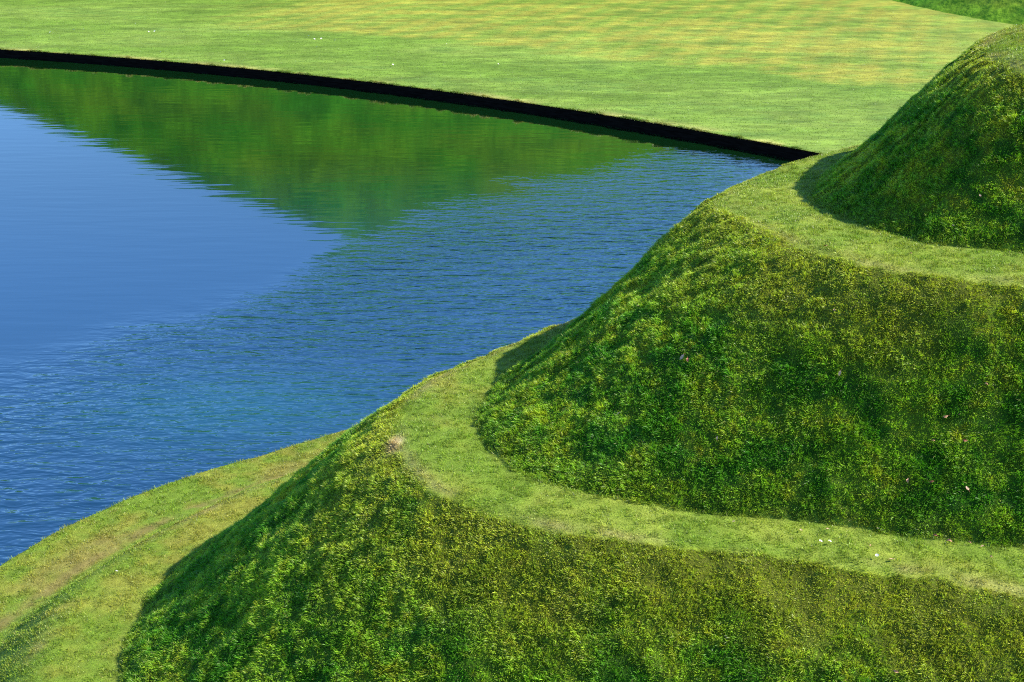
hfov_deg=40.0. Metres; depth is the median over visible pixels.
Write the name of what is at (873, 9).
lawn
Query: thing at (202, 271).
water
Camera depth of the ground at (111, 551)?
17.58 m
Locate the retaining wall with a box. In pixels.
[0,50,822,160]
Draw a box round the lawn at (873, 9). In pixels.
[0,0,1013,153]
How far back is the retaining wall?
50.55 m
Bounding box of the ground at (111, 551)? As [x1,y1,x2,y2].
[0,430,347,681]
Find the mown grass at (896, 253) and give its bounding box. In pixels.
[118,23,1023,681]
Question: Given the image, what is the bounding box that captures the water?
[0,49,820,564]
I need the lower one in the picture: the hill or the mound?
the mound
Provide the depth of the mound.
13.34 m
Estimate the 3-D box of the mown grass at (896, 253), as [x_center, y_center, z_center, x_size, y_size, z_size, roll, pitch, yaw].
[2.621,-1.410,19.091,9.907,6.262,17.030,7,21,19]
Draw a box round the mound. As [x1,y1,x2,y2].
[111,27,1023,681]
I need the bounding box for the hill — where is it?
[893,0,1023,24]

